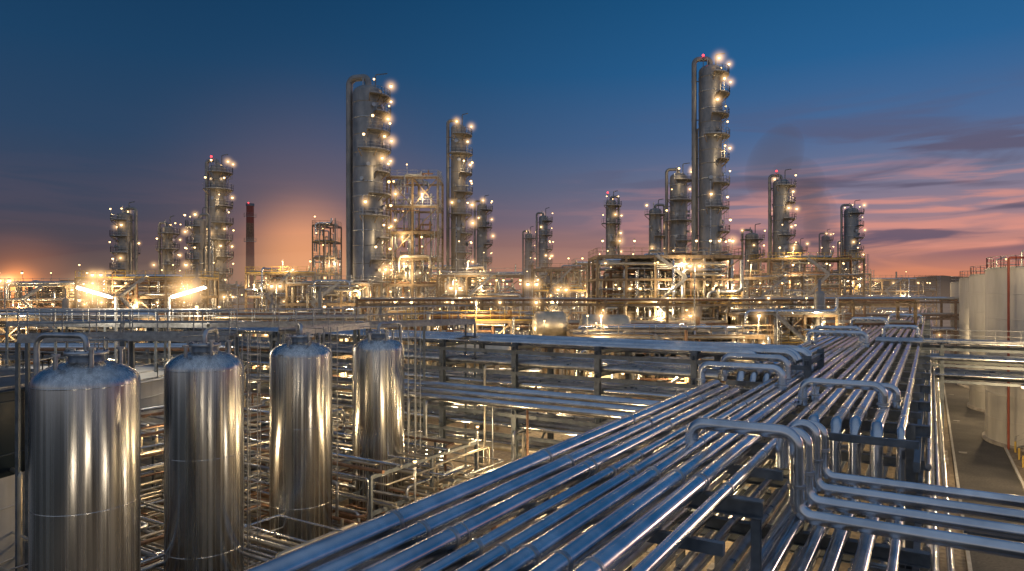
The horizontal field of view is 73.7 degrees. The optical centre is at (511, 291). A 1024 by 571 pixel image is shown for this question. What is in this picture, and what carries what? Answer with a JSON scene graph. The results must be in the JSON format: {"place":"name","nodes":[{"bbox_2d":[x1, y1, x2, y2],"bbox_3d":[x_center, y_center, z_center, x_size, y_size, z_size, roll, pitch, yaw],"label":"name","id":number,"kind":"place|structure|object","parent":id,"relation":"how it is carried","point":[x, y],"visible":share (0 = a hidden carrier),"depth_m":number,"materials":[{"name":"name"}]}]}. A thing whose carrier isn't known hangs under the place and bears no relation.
{"place":"outdoors","nodes":[
{"label":"outdoors","id":0,"kind":"place"},
{"bbox_2d":[3,275,961,297],"bbox_3d":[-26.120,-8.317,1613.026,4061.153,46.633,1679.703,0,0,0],"label":"hills","id":1,"kind":"structure","parent":0,"point":[946,281],"depth_m":1339.56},
{"bbox_2d":[476,525,497,538],"bbox_3d":[-1.863,12.840,38.406,2.543,2.319,3.375,0,0,0],"label":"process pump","id":2,"kind":"object","parent":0,"point":[485,532],"visible":0.06,"depth_m":37.42,"materials":[{"name":"metal"}]},
{"bbox_2d":[0,0,1023,292],"label":"sky","id":3,"kind":"structure","parent":0,"point":[912,111],"materials":[{"name":"blue"}]},
{"bbox_2d":[3,293,1023,570],"bbox_3d":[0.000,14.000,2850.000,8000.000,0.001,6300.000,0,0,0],"label":"ground","id":4,"kind":"structure","parent":0,"point":[959,553],"depth_m":53.98,"materials":[{"name":"grey concrete"}]},
{"bbox_2d":[0,278,10,363],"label":"lamp mast","id":5,"kind":"object","parent":4,"relation":"on","point":[8,279],"visible":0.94,"depth_m":84.14,"materials":[{"name":"metal"}]},
{"bbox_2d":[0,350,54,570],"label":"banded storage tank","id":6,"kind":"object","parent":4,"relation":"on","point":[7,463],"visible":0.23,"depth_m":29.82,"materials":[{"name":"white metal"}]},
{"bbox_2d":[0,271,127,338],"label":"process structure","id":7,"kind":"object","parent":4,"relation":"on","point":[34,298],"visible":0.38,"depth_m":117.89,"materials":[{"name":"metal"}]},
{"bbox_2d":[62,289,68,307],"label":"vent stack","id":8,"kind":"object","parent":4,"relation":"on","point":[65,302],"visible":0.22,"depth_m":96.30,"materials":[{"name":"metal"}]},
{"bbox_2d":[28,332,140,570],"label":"stainless steel vessel","id":9,"kind":"object","parent":4,"relation":"on","point":[84,459],"visible":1,"depth_m":20.33,"materials":[{"name":"metal"}]},
{"bbox_2d":[0,351,172,503],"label":"banded storage tank","id":10,"kind":"object","parent":4,"relation":"on","point":[152,388],"visible":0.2,"depth_m":46.69,"materials":[{"name":"white metal"}]},
{"bbox_2d":[91,273,101,307],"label":"lamp mast","id":11,"kind":"object","parent":4,"relation":"on","point":[92,274],"visible":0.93,"depth_m":97.21,"materials":[{"name":"metal"}]},
{"bbox_2d":[76,285,117,361],"bbox_3d":[-30.500,5.505,49.600,5.687,16.990,5.980,0,0,0],"label":"floodlight mast","id":12,"kind":"object","parent":4,"relation":"on","point":[94,291],"visible":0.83,"depth_m":49.91,"materials":[{"name":"metal"}]},
{"bbox_2d":[0,296,217,365],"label":"pump structure","id":13,"kind":"object","parent":4,"relation":"on","point":[13,337],"visible":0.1,"depth_m":77.89,"materials":[{"name":"metal"}]},
{"bbox_2d":[109,201,139,305],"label":"fractionating column","id":14,"kind":"structure","parent":4,"relation":"on","point":[127,247],"depth_m":129.12,"materials":[{"name":"metal"}]},
{"bbox_2d":[15,310,238,570],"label":"access walkway","id":15,"kind":"structure","parent":4,"relation":"on","point":[27,339],"depth_m":30.49,"materials":[{"name":"paint"}]},
{"bbox_2d":[0,343,281,410],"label":"pipe bridge","id":16,"kind":"structure","parent":4,"relation":"on","point":[144,349],"depth_m":60.85,"materials":[{"name":"metal"}]},
{"bbox_2d":[74,263,218,309],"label":"process structure","id":17,"kind":"object","parent":4,"relation":"on","point":[134,298],"visible":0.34,"depth_m":109.63,"materials":[{"name":"metal"}]},
{"bbox_2d":[42,276,267,311],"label":"process structure","id":18,"kind":"object","parent":4,"relation":"on","point":[237,287],"visible":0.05,"depth_m":159.91,"materials":[{"name":"metal"}]},
{"bbox_2d":[156,215,180,306],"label":"stripper column","id":19,"kind":"structure","parent":4,"relation":"on","point":[168,243],"depth_m":135.34,"materials":[{"name":"metal"}]},
{"bbox_2d":[0,312,353,368],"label":"pipe bridge","id":20,"kind":"structure","parent":4,"relation":"on","point":[281,313],"depth_m":92.00,"materials":[{"name":"metal"}]},
{"bbox_2d":[5,308,354,371],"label":"access walkway","id":21,"kind":"structure","parent":4,"relation":"on","point":[275,323],"depth_m":50.64,"materials":[{"name":"paint"}]},
{"bbox_2d":[168,285,207,360],"bbox_3d":[-23.600,5.505,49.600,5.687,16.990,5.980,0,0,0],"label":"floodlight mast","id":22,"kind":"object","parent":4,"relation":"on","point":[189,291],"visible":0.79,"depth_m":49.90,"materials":[{"name":"metal"}]},
{"bbox_2d":[192,268,200,308],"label":"knockout drum","id":23,"kind":"object","parent":4,"relation":"on","point":[196,296],"visible":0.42,"depth_m":92.41,"materials":[{"name":"metal"}]},
{"bbox_2d":[184,207,211,308],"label":"stripper column","id":24,"kind":"structure","parent":4,"relation":"on","point":[199,226],"depth_m":121.25,"materials":[{"name":"metal"}]},
{"bbox_2d":[164,328,260,570],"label":"stainless steel vessel","id":25,"kind":"object","parent":4,"relation":"on","point":[204,463],"visible":1,"depth_m":26.81,"materials":[{"name":"metal"}]},
{"bbox_2d":[203,154,233,308],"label":"fractionating column","id":26,"kind":"structure","parent":4,"relation":"on","point":[217,192],"depth_m":128.87,"materials":[{"name":"metal"}]},
{"bbox_2d":[244,202,255,311],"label":"chimney stack","id":27,"kind":"object","parent":4,"relation":"on","point":[249,238],"visible":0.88,"depth_m":218.90,"materials":[{"name":"paint"}]},
{"bbox_2d":[269,294,274,311],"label":"knockout drum","id":28,"kind":"object","parent":4,"relation":"on","point":[271,304],"visible":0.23,"depth_m":102.76,"materials":[{"name":"metal"}]},
{"bbox_2d":[270,284,280,311],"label":"lamp mast","id":29,"kind":"object","parent":4,"relation":"on","point":[271,285],"visible":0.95,"depth_m":97.63,"materials":[{"name":"metal"}]},
{"bbox_2d":[245,260,328,311],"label":"process structure","id":30,"kind":"object","parent":4,"relation":"on","point":[264,289],"visible":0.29,"depth_m":118.59,"materials":[{"name":"metal"}]},
{"bbox_2d":[188,303,393,413],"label":"pump structure","id":31,"kind":"object","parent":4,"relation":"on","point":[272,318],"visible":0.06,"depth_m":73.42,"materials":[{"name":"metal"}]},
{"bbox_2d":[269,322,338,559],"bbox_3d":[-10.500,7.805,34.240,3.240,12.390,3.721,0,0,0],"label":"stainless steel vessel","id":32,"kind":"object","parent":4,"relation":"on","point":[300,425],"visible":0.9,"depth_m":32.75,"materials":[{"name":"metal"}]},
{"bbox_2d":[318,281,321,314],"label":"vent stack","id":33,"kind":"object","parent":4,"relation":"on","point":[319,300],"visible":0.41,"depth_m":88.79,"materials":[{"name":"metal"}]},
{"bbox_2d":[0,391,650,570],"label":"process piping","id":34,"kind":"object","parent":4,"relation":"on","point":[351,515],"visible":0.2,"depth_m":38.31,"materials":[{"name":"metal"}]},
{"bbox_2d":[312,215,341,306],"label":"heater structure","id":35,"kind":"object","parent":4,"relation":"on","point":[324,257],"visible":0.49,"depth_m":165.90,"materials":[{"name":"metal"}]},
{"bbox_2d":[285,267,379,319],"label":"process structure","id":36,"kind":"object","parent":4,"relation":"on","point":[332,290],"visible":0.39,"depth_m":99.89,"materials":[{"name":"metal"}]},
{"bbox_2d":[346,73,392,319],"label":"distillation column","id":37,"kind":"structure","parent":4,"relation":"on","point":[367,115],"depth_m":108.24,"materials":[{"name":"metal"}]},
{"bbox_2d":[277,305,475,467],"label":"access walkway","id":38,"kind":"structure","parent":4,"relation":"on","point":[354,326],"depth_m":44.88,"materials":[{"name":"paint"}]},
{"bbox_2d":[376,307,384,320],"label":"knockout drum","id":39,"kind":"object","parent":4,"relation":"on","point":[380,310],"visible":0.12,"depth_m":87.27,"materials":[{"name":"metal"}]},
{"bbox_2d":[352,321,420,522],"bbox_3d":[-7.659,7.907,40.053,3.248,12.187,3.665,0,0,43],"label":"stainless steel vessel","id":40,"kind":"object","parent":4,"relation":"on","point":[378,394],"visible":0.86,"depth_m":38.67,"materials":[{"name":"metal"}]},
{"bbox_2d":[386,163,443,344],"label":"reactor structure","id":41,"kind":"object","parent":4,"relation":"on","point":[413,273],"visible":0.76,"depth_m":117.44,"materials":[{"name":"metal"}]},
{"bbox_2d":[422,307,435,365],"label":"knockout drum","id":42,"kind":"object","parent":4,"relation":"on","point":[426,308],"visible":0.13,"depth_m":92.04,"materials":[{"name":"metal"}]},
{"bbox_2d":[383,259,486,332],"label":"process structure","id":43,"kind":"object","parent":4,"relation":"on","point":[477,267],"visible":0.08,"depth_m":145.32,"materials":[{"name":"metal"}]},
{"bbox_2d":[57,319,847,536],"bbox_3d":[-17.929,8.561,54.949,79.997,10.878,14.331,0,0,32],"label":"cross pipe rack","id":44,"kind":"object","parent":4,"relation":"on","point":[527,422],"visible":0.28,"depth_m":45.96,"materials":[{"name":"metal"}]},
{"bbox_2d":[449,286,460,310],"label":"lamp mast","id":45,"kind":"object","parent":4,"relation":"on","point":[455,293],"visible":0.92,"depth_m":90.98,"materials":[{"name":"metal"}]},
{"bbox_2d":[446,113,473,365],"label":"fractionating column","id":46,"kind":"structure","parent":4,"relation":"on","point":[459,153],"depth_m":123.93,"materials":[{"name":"metal"}]},
{"bbox_2d":[403,299,548,417],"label":"pump structure","id":47,"kind":"object","parent":4,"relation":"on","point":[497,318],"visible":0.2,"depth_m":76.17,"materials":[{"name":"metal"}]},
{"bbox_2d":[436,261,528,334],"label":"process structure","id":48,"kind":"object","parent":4,"relation":"on","point":[495,292],"visible":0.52,"depth_m":111.05,"materials":[{"name":"metal"}]},
{"bbox_2d":[455,344,510,429],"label":"pipe support frame","id":49,"kind":"object","parent":4,"relation":"on","point":[469,365],"visible":0.07,"depth_m":69.22,"materials":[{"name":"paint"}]},
{"bbox_2d":[473,195,493,289],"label":"fractionating column","id":50,"kind":"structure","parent":4,"relation":"on","point":[482,211],"depth_m":159.12,"materials":[{"name":"metal"}]},
{"bbox_2d":[522,226,535,334],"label":"stripper column","id":51,"kind":"structure","parent":4,"relation":"on","point":[527,260],"depth_m":199.13,"materials":[{"name":"metal"}]},
{"bbox_2d":[526,282,537,372],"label":"lamp mast","id":52,"kind":"object","parent":4,"relation":"on","point":[527,283],"visible":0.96,"depth_m":90.85,"materials":[{"name":"metal"}]},
{"bbox_2d":[536,207,553,309],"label":"stripper column","id":53,"kind":"structure","parent":4,"relation":"on","point":[542,246],"depth_m":179.06,"materials":[{"name":"metal"}]},
{"bbox_2d":[532,304,568,413],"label":"horizontal drum","id":54,"kind":"object","parent":4,"relation":"on","point":[550,322],"visible":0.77,"depth_m":73.79,"materials":[{"name":"paint"}]},
{"bbox_2d":[531,256,587,352],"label":"process structure","id":55,"kind":"object","parent":4,"relation":"on","point":[548,285],"visible":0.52,"depth_m":129.46,"materials":[{"name":"metal"}]},
{"bbox_2d":[557,288,567,374],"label":"lamp mast","id":56,"kind":"object","parent":4,"relation":"on","point":[562,311],"visible":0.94,"depth_m":101.33,"materials":[{"name":"metal"}]},
{"bbox_2d":[579,307,630,394],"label":"horizontal drum","id":57,"kind":"object","parent":4,"relation":"on","point":[610,319],"visible":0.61,"depth_m":76.02,"materials":[{"name":"paint"}]},
{"bbox_2d":[601,190,621,313],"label":"stripper column","id":58,"kind":"structure","parent":4,"relation":"on","point":[612,222],"depth_m":159.02,"materials":[{"name":"metal"}]},
{"bbox_2d":[571,253,687,325],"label":"process structure","id":59,"kind":"object","parent":4,"relation":"on","point":[576,282],"visible":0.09,"depth_m":153.76,"materials":[{"name":"metal"}]},
{"bbox_2d":[631,296,634,319],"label":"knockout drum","id":60,"kind":"object","parent":4,"relation":"on","point":[632,309],"visible":0.02,"depth_m":96.87,"materials":[{"name":"metal"}]},
{"bbox_2d":[244,307,1023,570],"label":"pipe rack","id":61,"kind":"object","parent":4,"relation":"on","point":[627,517],"visible":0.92,"depth_m":18.57,"materials":[{"name":"metal"}]},
{"bbox_2d":[355,298,918,376],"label":"pipe bridge","id":62,"kind":"structure","parent":4,"relation":"on","point":[790,301],"depth_m":88.04,"materials":[{"name":"metal"}]},
{"bbox_2d":[644,199,664,252],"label":"fractionating column","id":63,"kind":"structure","parent":4,"relation":"on","point":[656,236],"depth_m":150.84,"materials":[{"name":"metal"}]},
{"bbox_2d":[588,237,747,377],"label":"compressor structure","id":64,"kind":"object","parent":4,"relation":"on","point":[659,275],"visible":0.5,"depth_m":91.98,"materials":[{"name":"metal"}]},
{"bbox_2d":[563,312,781,419],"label":"exchanger structure","id":65,"kind":"object","parent":4,"relation":"on","point":[696,331],"visible":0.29,"depth_m":69.83,"materials":[{"name":"metal"}]},
{"bbox_2d":[664,163,691,308],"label":"distillation column","id":66,"kind":"structure","parent":4,"relation":"on","point":[676,220],"depth_m":134.65,"materials":[{"name":"metal"}]},
{"bbox_2d":[688,263,700,322],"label":"lamp mast","id":67,"kind":"object","parent":4,"relation":"on","point":[690,264],"visible":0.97,"depth_m":84.86,"materials":[{"name":"metal"}]},
{"bbox_2d":[695,292,701,319],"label":"knockout drum","id":68,"kind":"object","parent":4,"relation":"on","point":[698,311],"visible":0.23,"depth_m":90.87,"materials":[{"name":"metal"}]},
{"bbox_2d":[691,53,731,319],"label":"distillation column","id":69,"kind":"structure","parent":4,"relation":"on","point":[712,115],"depth_m":113.55,"materials":[{"name":"metal"}]},
{"bbox_2d":[740,223,765,292],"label":"stripper column","id":70,"kind":"structure","parent":4,"relation":"on","point":[752,243],"depth_m":150.73,"materials":[{"name":"metal"}]},
{"bbox_2d":[723,263,806,333],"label":"process structure","id":71,"kind":"object","parent":4,"relation":"on","point":[771,279],"visible":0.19,"depth_m":107.93,"materials":[{"name":"metal"}]},
{"bbox_2d":[718,295,844,374],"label":"pump structure","id":72,"kind":"object","parent":4,"relation":"on","point":[772,316],"visible":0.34,"depth_m":83.89,"materials":[{"name":"metal"}]},
{"bbox_2d":[768,169,797,292],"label":"fractionating column","id":73,"kind":"structure","parent":4,"relation":"on","point":[782,207],"depth_m":138.78,"materials":[{"name":"metal"}]},
{"bbox_2d":[792,238,807,282],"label":"stripper column","id":74,"kind":"structure","parent":4,"relation":"on","point":[799,249],"depth_m":199.16,"materials":[{"name":"metal"}]},
{"bbox_2d":[748,245,868,337],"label":"process structure","id":75,"kind":"object","parent":4,"relation":"on","point":[823,275],"visible":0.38,"depth_m":129.00,"materials":[{"name":"metal"}]},
{"bbox_2d":[814,280,824,336],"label":"knockout drum","id":76,"kind":"object","parent":4,"relation":"on","point":[819,296],"visible":0.3,"depth_m":84.64,"materials":[{"name":"metal"}]},
{"bbox_2d":[818,229,833,294],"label":"stripper column","id":77,"kind":"structure","parent":4,"relation":"on","point":[825,240],"depth_m":219.27,"materials":[{"name":"metal"}]},
{"bbox_2d":[790,263,873,316],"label":"process structure","id":78,"kind":"object","parent":4,"relation":"on","point":[860,282],"visible":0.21,"depth_m":159.91,"materials":[{"name":"metal"}]},
{"bbox_2d":[840,200,864,312],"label":"fractionating column","id":79,"kind":"structure","parent":4,"relation":"on","point":[851,226],"depth_m":178.65,"materials":[{"name":"metal"}]},
{"bbox_2d":[765,297,958,369],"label":"pipe bridge","id":80,"kind":"structure","parent":4,"relation":"on","point":[948,316],"depth_m":120.02,"materials":[{"name":"metal"}]},
{"bbox_2d":[831,271,940,344],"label":"process structure","id":81,"kind":"object","parent":4,"relation":"on","point":[880,289],"visible":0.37,"depth_m":179.90,"materials":[{"name":"metal"}]},
{"bbox_2d":[875,329,1023,463],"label":"cross pipe rack","id":82,"kind":"object","parent":4,"relation":"on","point":[941,371],"visible":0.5,"depth_m":55.50,"materials":[{"name":"metal"}]},
{"bbox_2d":[949,276,966,368],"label":"white storage tank","id":83,"kind":"object","parent":4,"relation":"on","point":[954,289],"visible":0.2,"depth_m":122.36,"materials":[{"name":"white metal"}]},
{"bbox_2d":[957,270,978,388],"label":"white storage tank","id":84,"kind":"object","parent":4,"relation":"on","point":[963,304],"visible":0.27,"depth_m":99.62,"materials":[{"name":"white metal"}]},
{"bbox_2d":[938,351,1023,570],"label":"kerb","id":85,"kind":"structure","parent":4,"relation":"on","point":[969,563],"depth_m":53.88,"materials":[{"name":"concrete"}]},
{"bbox_2d":[967,265,1005,411],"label":"white storage tank","id":86,"kind":"object","parent":4,"relation":"on","point":[976,402],"visible":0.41,"depth_m":80.58,"materials":[{"name":"white metal"}]},
{"bbox_2d":[982,255,1023,451],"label":"white storage tank","id":87,"kind":"object","parent":4,"relation":"on","point":[995,432],"visible":0.87,"depth_m":61.56,"materials":[{"name":"white metal"}]},
{"bbox_2d":[1007,256,1023,449],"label":"safety pipe","id":88,"kind":"object","parent":4,"relation":"on","point":[1008,339],"visible":0.95,"depth_m":60.42,"materials":[{"name":"metal"}]},
{"bbox_2d":[1014,441,1023,467],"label":"bollard row","id":89,"kind":"object","parent":4,"relation":"on","point":[1019,454],"visible":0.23,"depth_m":56.74,"materials":[{"name":"yellow paint"}]},
{"bbox_2d":[837,239,843,256],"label":"stripper column","id":90,"kind":"structure","parent":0,"point":[838,248],"depth_m":214.06,"materials":[{"name":"metal"}]},
{"bbox_2d":[938,335,1023,570],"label":"access road","id":91,"kind":"structure","parent":0,"point":[983,464],"depth_m":55.21,"materials":[{"name":"concrete"}]}
]}

